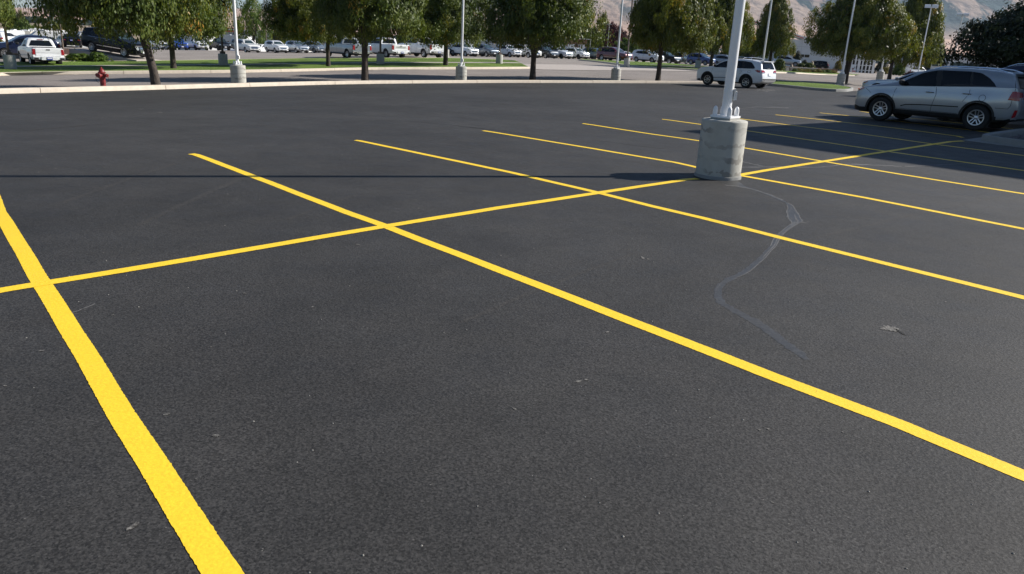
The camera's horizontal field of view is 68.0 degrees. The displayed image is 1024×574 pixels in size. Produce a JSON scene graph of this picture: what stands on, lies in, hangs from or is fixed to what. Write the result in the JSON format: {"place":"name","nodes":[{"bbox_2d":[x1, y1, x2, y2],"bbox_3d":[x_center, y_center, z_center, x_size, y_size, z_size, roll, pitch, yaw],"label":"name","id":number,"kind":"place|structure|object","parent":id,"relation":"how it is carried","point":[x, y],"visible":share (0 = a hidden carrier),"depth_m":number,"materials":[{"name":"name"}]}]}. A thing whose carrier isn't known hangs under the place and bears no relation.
{"place":"outdoors","nodes":[
{"label":"outdoors","id":0,"kind":"place"},
{"bbox_2d":[63,34,82,47],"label":"saloon car","id":1,"kind":"object","parent":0,"point":[70,40],"visible":0.63,"depth_m":84.39,"materials":[{"name":"black paint"}]},
{"bbox_2d":[12,0,275,8],"label":"sky","id":2,"kind":"structure","parent":0,"point":[23,1],"materials":[{"name":"white"}]},
{"bbox_2d":[0,62,517,66],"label":"footpath","id":3,"kind":"structure","parent":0,"point":[277,63],"depth_m":60.59,"materials":[{"name":"concrete"}]},
{"bbox_2d":[0,58,527,72],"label":"lawn","id":4,"kind":"structure","parent":0,"point":[38,66],"depth_m":58.36,"materials":[{"name":"green plant"}]},
{"bbox_2d":[2,20,16,68],"bbox_3d":[-30.058,-16.680,44.648,0.660,8.270,1.030,-12,23,-39],"label":"lamp post","id":5,"kind":"object","parent":4,"relation":"on","point":[9,60],"visible":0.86,"depth_m":45.25,"materials":[{"name":"concrete"}]},
{"bbox_2d":[0,0,19,31],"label":"shade tree","id":6,"kind":"object","parent":4,"relation":"on","point":[7,10],"visible":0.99,"depth_m":44.04,"materials":[{"name":"green plant"}]},
{"bbox_2d":[64,53,91,61],"bbox_3d":[-32.583,-17.156,56.815,2.444,0.698,2.410,-9,21,-32],"label":"ground cover","id":7,"kind":"object","parent":4,"relation":"on","point":[79,57],"visible":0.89,"depth_m":56.45,"materials":[{"name":"green plant"}]},
{"bbox_2d":[88,52,113,61],"bbox_3d":[-31.037,-17.247,57.067,1.572,0.844,1.594,12,20,27],"label":"shrub","id":8,"kind":"object","parent":4,"relation":"on","point":[97,56],"visible":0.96,"depth_m":56.64,"materials":[{"name":"green plant"}]},
{"bbox_2d":[120,0,244,67],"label":"street tree","id":9,"kind":"object","parent":4,"relation":"on","point":[220,28],"visible":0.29,"depth_m":49.04,"materials":[{"name":"green plant"}]},
{"bbox_2d":[218,34,227,64],"bbox_3d":[-21.230,-19.931,55.015,0.660,8.270,1.030,-12,23,-39],"label":"lamp post","id":10,"kind":"object","parent":4,"relation":"on","point":[222,58],"visible":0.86,"depth_m":55.62,"materials":[{"name":"concrete"}]},
{"bbox_2d":[259,0,354,65],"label":"street tree","id":11,"kind":"object","parent":4,"relation":"on","point":[288,16],"visible":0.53,"depth_m":54.94,"materials":[{"name":"green plant"}]},
{"bbox_2d":[376,35,383,63],"bbox_3d":[-10.938,-22.227,62.515,0.660,8.270,1.030,-12,23,-39],"label":"lamp post","id":12,"kind":"object","parent":4,"relation":"on","point":[380,57],"visible":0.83,"depth_m":63.12,"materials":[{"name":"concrete"}]},
{"bbox_2d":[409,0,495,64],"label":"street tree","id":13,"kind":"object","parent":4,"relation":"on","point":[442,19],"visible":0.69,"depth_m":62.30,"materials":[{"name":"green plant"}]},
{"bbox_2d":[0,23,889,72],"bbox_3d":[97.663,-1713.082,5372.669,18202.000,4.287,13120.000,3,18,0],"label":"ground","id":14,"kind":"structure","parent":0,"point":[80,29],"depth_m":417.14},
{"bbox_2d":[10,17,33,29],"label":"tree","id":15,"kind":"object","parent":14,"relation":"on","point":[20,27],"visible":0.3,"depth_m":180.08,"materials":[{"name":"green plant"}]},
{"bbox_2d":[14,0,218,84],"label":"street tree","id":16,"kind":"object","parent":14,"relation":"on","point":[150,19],"visible":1,"depth_m":28.86,"materials":[{"name":"green plant"}]},
{"bbox_2d":[237,0,276,43],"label":"tree","id":17,"kind":"object","parent":14,"relation":"on","point":[252,19],"visible":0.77,"depth_m":132.24,"materials":[{"name":"green plant"}]},
{"bbox_2d":[306,0,427,80],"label":"street tree","id":18,"kind":"object","parent":14,"relation":"on","point":[401,18],"visible":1,"depth_m":39.75,"materials":[{"name":"green plant"}]},
{"bbox_2d":[14,14,889,63],"bbox_3d":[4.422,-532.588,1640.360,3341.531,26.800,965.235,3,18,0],"label":"woodland","id":19,"kind":"object","parent":14,"relation":"on","point":[89,22],"visible":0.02,"depth_m":1263.47,"materials":[{"name":"green plant"}]},
{"bbox_2d":[465,0,614,79],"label":"street tree","id":20,"kind":"object","parent":14,"relation":"on","point":[537,24],"visible":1,"depth_m":47.93,"materials":[{"name":"green plant"}]},
{"bbox_2d":[585,25,602,58],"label":"tree","id":21,"kind":"object","parent":14,"relation":"on","point":[597,29],"visible":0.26,"depth_m":178.97,"materials":[{"name":"green plant"}]},
{"bbox_2d":[597,10,609,46],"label":"tree","id":22,"kind":"object","parent":14,"relation":"on","point":[603,15],"visible":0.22,"depth_m":197.46,"materials":[{"name":"green plant"}]},
{"bbox_2d":[602,21,622,59],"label":"tree","id":23,"kind":"object","parent":14,"relation":"on","point":[613,28],"visible":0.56,"depth_m":167.52,"materials":[{"name":"green plant"}]},
{"bbox_2d":[614,37,640,60],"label":"tree","id":24,"kind":"object","parent":14,"relation":"on","point":[623,46],"visible":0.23,"depth_m":155.57,"materials":[{"name":"green plant"}]},
{"bbox_2d":[626,0,724,80],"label":"street tree","id":25,"kind":"object","parent":14,"relation":"on","point":[681,26],"visible":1,"depth_m":52.90,"materials":[{"name":"green plant"}]},
{"bbox_2d":[718,35,754,58],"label":"tree","id":26,"kind":"object","parent":14,"relation":"on","point":[742,55],"visible":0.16,"depth_m":177.51,"materials":[{"name":"green plant"}]},
{"bbox_2d":[762,0,772,60],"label":"lamp post","id":27,"kind":"object","parent":14,"relation":"on","point":[767,30],"depth_m":56.57,"materials":[{"name":"grey"}]},
{"bbox_2d":[836,0,855,84],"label":"lamp post","id":28,"kind":"object","parent":14,"relation":"on","point":[841,77],"visible":0.95,"depth_m":60.04,"materials":[{"name":"grey"}]},
{"bbox_2d":[801,0,926,83],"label":"street tree","id":29,"kind":"object","parent":14,"relation":"on","point":[876,33],"visible":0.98,"depth_m":60.60,"materials":[{"name":"green plant"}]},
{"bbox_2d":[878,0,946,78],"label":"street tree","id":30,"kind":"object","parent":14,"relation":"on","point":[918,11],"visible":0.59,"depth_m":91.94,"materials":[{"name":"green plant"}]},
{"bbox_2d":[893,55,997,69],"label":"service building","id":31,"kind":"structure","parent":14,"relation":"on","point":[933,66],"depth_m":190.24,"materials":[{"name":"grey"}]},
{"bbox_2d":[936,0,1023,68],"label":"shade tree","id":32,"kind":"object","parent":14,"relation":"on","point":[998,42],"visible":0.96,"depth_m":28.78,"materials":[{"name":"green plant"}]},
{"bbox_2d":[0,56,894,90],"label":"road","id":33,"kind":"structure","parent":0,"point":[79,80],"depth_m":49.90,"materials":[{"name":"asphalt"}]},
{"bbox_2d":[95,67,108,85],"bbox_3d":[-15.008,-7.649,27.827,0.422,0.801,0.418,-9,21,-33],"label":"fire hydrant","id":34,"kind":"object","parent":33,"relation":"on","point":[101,75],"visible":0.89,"depth_m":27.73,"materials":[{"name":"red metal"}]},
{"bbox_2d":[230,0,245,82],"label":"lamp post","id":35,"kind":"object","parent":33,"relation":"on","point":[237,71],"visible":0.73,"depth_m":32.64,"materials":[{"name":"grey"}]},
{"bbox_2d":[455,0,466,79],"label":"lamp post","id":36,"kind":"object","parent":33,"relation":"on","point":[461,71],"visible":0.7,"depth_m":43.07,"materials":[{"name":"grey"}]},
{"bbox_2d":[611,0,622,79],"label":"lamp post","id":37,"kind":"object","parent":33,"relation":"on","point":[616,73],"visible":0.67,"depth_m":49.66,"materials":[{"name":"grey"}]},
{"bbox_2d":[876,57,884,79],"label":"lamp post","id":38,"kind":"object","parent":33,"relation":"on","point":[880,75],"visible":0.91,"depth_m":68.69,"materials":[{"name":"grey"}]},
{"bbox_2d":[918,4,938,71],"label":"lamp post","id":39,"kind":"object","parent":33,"relation":"on","point":[930,6],"visible":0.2,"depth_m":87.09,"materials":[{"name":"grey"}]},
{"bbox_2d":[0,47,904,77],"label":"dealer lot","id":40,"kind":"structure","parent":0,"point":[164,54],"depth_m":82.57,"materials":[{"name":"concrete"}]},
{"bbox_2d":[0,34,60,56],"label":"crossover","id":41,"kind":"object","parent":40,"relation":"on","point":[13,46],"visible":0.34,"depth_m":58.70,"materials":[{"name":"blue"}]},
{"bbox_2d":[15,37,64,63],"bbox_3d":[-32.613,-16.277,52.470,2.431,1.800,5.684,-12,23,-40],"label":"pickup truck","id":42,"kind":"object","parent":40,"relation":"on","point":[32,50],"visible":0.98,"depth_m":51.33,"materials":[{"name":"white paint"}]},
{"bbox_2d":[30,30,67,38],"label":"travel trailer","id":43,"kind":"object","parent":40,"relation":"on","point":[47,32],"visible":0.01,"depth_m":125.43,"materials":[{"name":"white"}]},
{"bbox_2d":[69,49,160,60],"bbox_3d":[-32.100,-18.210,61.495,7.000,1.200,2.500,13,20,18],"label":"display mound","id":44,"kind":"object","parent":40,"relation":"on","point":[114,56],"visible":0.29,"depth_m":60.81,"materials":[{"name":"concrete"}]},
{"bbox_2d":[81,27,151,56],"bbox_3d":[-31.721,-19.646,60.913,5.766,1.923,2.441,13,20,18],"label":"long sport utility vehicle","id":45,"kind":"object","parent":44,"relation":"on","point":[90,40],"visible":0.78,"depth_m":60.12,"materials":[{"name":"black paint"}]},
{"bbox_2d":[168,39,187,49],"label":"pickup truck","id":46,"kind":"object","parent":40,"relation":"on","point":[185,45],"visible":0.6,"depth_m":114.86,"materials":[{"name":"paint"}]},
{"bbox_2d":[186,38,208,49],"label":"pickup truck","id":47,"kind":"object","parent":40,"relation":"on","point":[194,46],"visible":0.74,"depth_m":117.15,"materials":[{"name":"metal"}]},
{"bbox_2d":[208,38,230,50],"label":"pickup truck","id":48,"kind":"object","parent":40,"relation":"on","point":[217,44],"visible":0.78,"depth_m":119.25,"materials":[{"name":"metal"}]},
{"bbox_2d":[234,39,259,52],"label":"sport utility vehicle","id":49,"kind":"object","parent":40,"relation":"on","point":[246,45],"visible":0.84,"depth_m":105.43,"materials":[{"name":"white"}]},
{"bbox_2d":[0,67,529,75],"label":"kerb","id":50,"kind":"structure","parent":40,"relation":"on","point":[187,71],"depth_m":48.60,"materials":[{"name":"concrete"}]},
{"bbox_2d":[264,40,287,52],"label":"crossover","id":51,"kind":"object","parent":40,"relation":"on","point":[275,46],"visible":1,"depth_m":108.44,"materials":[{"name":"white paint"}]},
{"bbox_2d":[226,28,336,52],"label":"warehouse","id":52,"kind":"structure","parent":40,"relation":"on","point":[230,32],"depth_m":160.28,"materials":[{"name":"white"}]},
{"bbox_2d":[285,40,308,52],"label":"crossover","id":53,"kind":"object","parent":40,"relation":"on","point":[297,47],"visible":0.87,"depth_m":110.20,"materials":[{"name":"white"}]},
{"bbox_2d":[304,41,325,52],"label":"crossover","id":54,"kind":"object","parent":40,"relation":"on","point":[317,48],"visible":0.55,"depth_m":111.70,"materials":[{"name":"paint"}]},
{"bbox_2d":[324,37,372,57],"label":"pickup truck","id":55,"kind":"object","parent":40,"relation":"on","point":[345,48],"visible":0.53,"depth_m":72.50,"materials":[{"name":"paint"}]},
{"bbox_2d":[368,37,410,57],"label":"pickup truck","id":56,"kind":"object","parent":40,"relation":"on","point":[394,48],"visible":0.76,"depth_m":74.72,"materials":[{"name":"white paint"}]},
{"bbox_2d":[398,37,443,57],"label":"pickup truck","id":57,"kind":"object","parent":40,"relation":"on","point":[416,49],"visible":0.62,"depth_m":77.55,"materials":[{"name":"white paint"}]},
{"bbox_2d":[450,43,478,56],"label":"crossover","id":58,"kind":"object","parent":40,"relation":"on","point":[455,49],"visible":0.81,"depth_m":101.15,"materials":[{"name":"white"}]},
{"bbox_2d":[473,43,498,56],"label":"compact crossover","id":59,"kind":"object","parent":40,"relation":"on","point":[486,50],"visible":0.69,"depth_m":103.24,"materials":[{"name":"grey paint"}]},
{"bbox_2d":[495,44,521,57],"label":"compact crossover","id":60,"kind":"object","parent":40,"relation":"on","point":[509,53],"visible":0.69,"depth_m":105.86,"materials":[{"name":"white"}]},
{"bbox_2d":[512,45,541,57],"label":"sport utility vehicle","id":61,"kind":"object","parent":40,"relation":"on","point":[528,55],"visible":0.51,"depth_m":107.64,"materials":[{"name":"paint"}]},
{"bbox_2d":[539,46,557,58],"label":"sport utility vehicle","id":62,"kind":"object","parent":40,"relation":"on","point":[553,54],"visible":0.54,"depth_m":109.45,"materials":[{"name":"black"}]},
{"bbox_2d":[547,47,572,58],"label":"crossover","id":63,"kind":"object","parent":40,"relation":"on","point":[562,53],"visible":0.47,"depth_m":111.93,"materials":[{"name":"white paint"}]},
{"bbox_2d":[554,38,589,48],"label":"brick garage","id":64,"kind":"structure","parent":40,"relation":"on","point":[576,44],"depth_m":163.61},
{"bbox_2d":[564,47,589,58],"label":"crossover","id":65,"kind":"object","parent":40,"relation":"on","point":[586,55],"visible":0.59,"depth_m":114.37,"materials":[{"name":"white"}]},
{"bbox_2d":[596,47,632,60],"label":"sport utility vehicle","id":66,"kind":"object","parent":40,"relation":"on","point":[608,53],"visible":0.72,"depth_m":100.97,"materials":[{"name":"black"}]},
{"bbox_2d":[632,49,663,61],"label":"crossover","id":67,"kind":"object","parent":40,"relation":"on","point":[642,55],"visible":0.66,"depth_m":104.80,"materials":[{"name":"white paint"}]},
{"bbox_2d":[654,51,680,63],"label":"crossover","id":68,"kind":"object","parent":40,"relation":"on","point":[669,58],"visible":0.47,"depth_m":106.49,"materials":[{"name":"black paint"}]},
{"bbox_2d":[686,53,715,64],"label":"compact crossover","id":69,"kind":"object","parent":40,"relation":"on","point":[703,58],"visible":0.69,"depth_m":112.25,"materials":[{"name":"blue paint"}]},
{"bbox_2d":[579,59,854,75],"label":"kerb","id":70,"kind":"structure","parent":40,"relation":"on","point":[695,69],"depth_m":91.26,"materials":[{"name":"concrete"}]},
{"bbox_2d":[714,54,727,63],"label":"crossover","id":71,"kind":"object","parent":40,"relation":"on","point":[719,58],"visible":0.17,"depth_m":115.45,"materials":[{"name":"silver"}]},
{"bbox_2d":[774,58,785,70],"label":"shrub","id":72,"kind":"object","parent":40,"relation":"on","point":[779,64],"visible":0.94,"depth_m":112.24,"materials":[{"name":"green plant"}]},
{"bbox_2d":[772,55,800,65],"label":"crossover","id":73,"kind":"object","parent":40,"relation":"on","point":[789,60],"visible":0.6,"depth_m":128.84,"materials":[{"name":"black"}]},
{"bbox_2d":[752,21,875,73],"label":"building","id":74,"kind":"structure","parent":40,"relation":"on","point":[804,49],"depth_m":159.93,"materials":[{"name":"grey"}]},
{"bbox_2d":[814,61,829,68],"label":"compact crossover","id":75,"kind":"object","parent":40,"relation":"on","point":[822,64],"visible":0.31,"depth_m":142.06,"materials":[{"name":"black"}]},
{"bbox_2d":[893,62,905,75],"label":"shrub","id":76,"kind":"object","parent":40,"relation":"on","point":[899,69],"visible":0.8,"depth_m":133.29,"materials":[{"name":"green plant"}]},
{"bbox_2d":[0,83,1023,573],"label":"parking lot","id":77,"kind":"structure","parent":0,"point":[444,437],"depth_m":4.64,"materials":[{"name":"asphalt"}]},
{"bbox_2d":[59,163,177,202],"bbox_3d":[-4.425,-1.224,8.694,0.104,0.001,2.594,3,18,0],"label":"tyre trace","id":78,"kind":"object","parent":77,"relation":"on","point":[110,185],"visible":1,"depth_m":8.49,"materials":[{"name":"rubber"}]},
{"bbox_2d":[0,196,243,573],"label":"parking line","id":79,"kind":"object","parent":77,"relation":"on","point":[208,551],"visible":1,"depth_m":3.30,"materials":[{"name":"paint"}]},
{"bbox_2d":[136,168,266,224],"bbox_3d":[-3.295,-1.059,8.360,0.108,0.001,3.310,3,18,1],"label":"tyre trace","id":80,"kind":"object","parent":77,"relation":"on","point":[198,197],"visible":1,"depth_m":8.00,"materials":[{"name":"rubber"}]},
{"bbox_2d":[285,195,355,219],"bbox_3d":[-1.964,-0.840,7.884,0.077,0.001,1.413,8,18,15],"label":"tyre trace","id":81,"kind":"object","parent":77,"relation":"on","point":[303,213],"visible":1,"depth_m":7.76,"materials":[{"name":"rubber"}]},
{"bbox_2d":[0,178,696,292],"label":"parking line","id":82,"kind":"object","parent":77,"relation":"on","point":[97,274],"visible":1,"depth_m":6.39,"materials":[{"name":"paint"}]},
{"bbox_2d":[0,80,768,93],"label":"kerb","id":83,"kind":"structure","parent":77,"relation":"on","point":[88,88],"depth_m":33.75,"materials":[{"name":"concrete"}]},
{"bbox_2d":[4,96,1014,572],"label":"grit","id":84,"kind":"object","parent":77,"relation":"on","point":[508,372],"visible":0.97,"depth_m":3.76,"materials":[{"name":"gravel"}]},
{"bbox_2d":[190,153,1023,480],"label":"parking line","id":85,"kind":"object","parent":77,"relation":"on","point":[908,427],"visible":1,"depth_m":4.52,"materials":[{"name":"paint"}]},
{"bbox_2d":[354,140,1023,298],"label":"parking line","id":86,"kind":"object","parent":77,"relation":"on","point":[852,255],"visible":1,"depth_m":7.69,"materials":[{"name":"paint"}]},
{"bbox_2d":[694,0,747,180],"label":"lamp post","id":87,"kind":"object","parent":77,"relation":"on","point":[722,139],"visible":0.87,"depth_m":10.65,"materials":[{"name":"concrete"}]},
{"bbox_2d":[696,57,775,87],"bbox_3d":[14.242,-13.725,48.394,2.311,1.844,4.905,-13,24,-41],"label":"white suv","id":88,"kind":"object","parent":77,"relation":"on","point":[757,73],"visible":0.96,"depth_m":47.11,"materials":[{"name":"paint"}]},
{"bbox_2d":[720,180,785,202],"bbox_3d":[3.150,-1.286,10.084,0.321,0.001,1.625,0,18,-8],"label":"crack sealer","id":89,"kind":"object","parent":77,"relation":"on","point":[735,183],"visible":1,"depth_m":10.44,"materials":[{"name":"asphalt"}]},
{"bbox_2d":[484,130,1023,229],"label":"parking line","id":90,"kind":"object","parent":77,"relation":"on","point":[792,184],"visible":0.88,"depth_m":10.38,"materials":[{"name":"paint"}]},
{"bbox_2d":[714,202,809,359],"bbox_3d":[2.352,-0.341,7.007,0.666,0.001,5.348,9,19,18],"label":"crack sealer","id":91,"kind":"object","parent":77,"relation":"on","point":[775,335],"visible":1,"depth_m":5.55,"materials":[{"name":"asphalt"}]},
{"bbox_2d":[582,123,1023,193],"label":"parking line","id":92,"kind":"object","parent":77,"relation":"on","point":[832,162],"visible":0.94,"depth_m":12.83,"materials":[{"name":"paint"}]},
{"bbox_2d":[769,80,852,91],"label":"kerb","id":93,"kind":"structure","parent":77,"relation":"on","point":[817,89],"depth_m":48.32,"materials":[{"name":"concrete"}]},
{"bbox_2d":[663,119,1023,170],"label":"parking line","id":94,"kind":"object","parent":77,"relation":"on","point":[869,148],"visible":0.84,"depth_m":15.47,"materials":[{"name":"paint"}]},
{"bbox_2d":[741,141,958,175],"bbox_3d":[6.991,-2.579,14.713,10.513,0.001,0.212,-14,24,-42],"label":"parking line","id":95,"kind":"object","parent":77,"relation":"on","point":[758,171],"visible":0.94,"depth_m":13.60,"materials":[{"name":"paint"}]},
{"bbox_2d":[745,119,1023,155],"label":"parking line","id":96,"kind":"object","parent":77,"relation":"on","point":[888,137],"visible":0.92,"depth_m":18.07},
{"bbox_2d":[862,71,921,86],"bbox_3d":[20.810,-10.448,39.307,2.261,1.440,4.906,-12,23,-39],"label":"saloon car","id":97,"kind":"object","parent":77,"relation":"on","point":[873,82],"visible":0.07,"depth_m":39.55,"materials":[{"name":"silver paint"}]},
{"bbox_2d":[761,192,1023,251],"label":"tyre trace","id":98,"kind":"object","parent":77,"relation":"on","point":[840,231],"visible":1,"depth_m":8.47,"materials":[{"name":"rubber"}]},
{"bbox_2d":[855,66,1023,129],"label":"silver suv","id":99,"kind":"object","parent":77,"relation":"on","point":[973,98],"visible":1,"depth_m":21.55,"materials":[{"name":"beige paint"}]},
{"bbox_2d":[937,63,1023,119],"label":"sport utility vehicle","id":100,"kind":"object","parent":77,"relation":"on","point":[1017,67],"visible":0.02,"depth_m":23.02,"materials":[{"name":"blue paint"}]},
{"bbox_2d":[964,136,1023,147],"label":"concrete pan","id":101,"kind":"object","parent":77,"relation":"on","point":[976,140],"visible":0.3,"depth_m":18.08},
{"bbox_2d":[981,128,1023,146],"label":"kerb","id":102,"kind":"structure","parent":77,"relation":"on","point":[997,137],"depth_m":18.22,"materials":[{"name":"concrete"}]},
{"bbox_2d":[14,0,1023,60],"bbox_3d":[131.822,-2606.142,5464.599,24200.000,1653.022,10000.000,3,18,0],"label":"hills","id":103,"kind":"structure","parent":0,"point":[979,9],"depth_m":4199.89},
{"bbox_2d":[524,64,689,70],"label":"driveway apron","id":104,"kind":"object","parent":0,"point":[567,67],"visible":0.81,"depth_m":78.00,"materials":[{"name":"concrete"}]},
{"bbox_2d":[623,0,632,66],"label":"lamp post","id":105,"kind":"object","parent":104,"relation":"on","point":[627,61],"visible":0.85,"depth_m":82.91,"materials":[{"name":"metal"}]},
{"bbox_2d":[584,59,858,74],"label":"lawn","id":106,"kind":"structure","parent":0,"point":[666,65],"depth_m":94.84,"materials":[{"name":"green plant"}]},
{"bbox_2d":[701,0,756,65],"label":"street tree","id":107,"kind":"object","parent":106,"relation":"on","point":[724,9],"visible":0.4,"depth_m":85.38,"materials":[{"name":"green plant"}]},
{"bbox_2d":[744,0,798,61],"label":"street tree","id":108,"kind":"object","parent":106,"relation":"on","point":[779,38],"visible":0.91,"depth_m":93.27,"materials":[{"name":"green plant"}]},
{"bbox_2d":[773,81,849,88],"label":"lawn","id":109,"kind":"structure","parent":0,"point":[820,85],"depth_m":53.45,"materials":[{"name":"green plant"}]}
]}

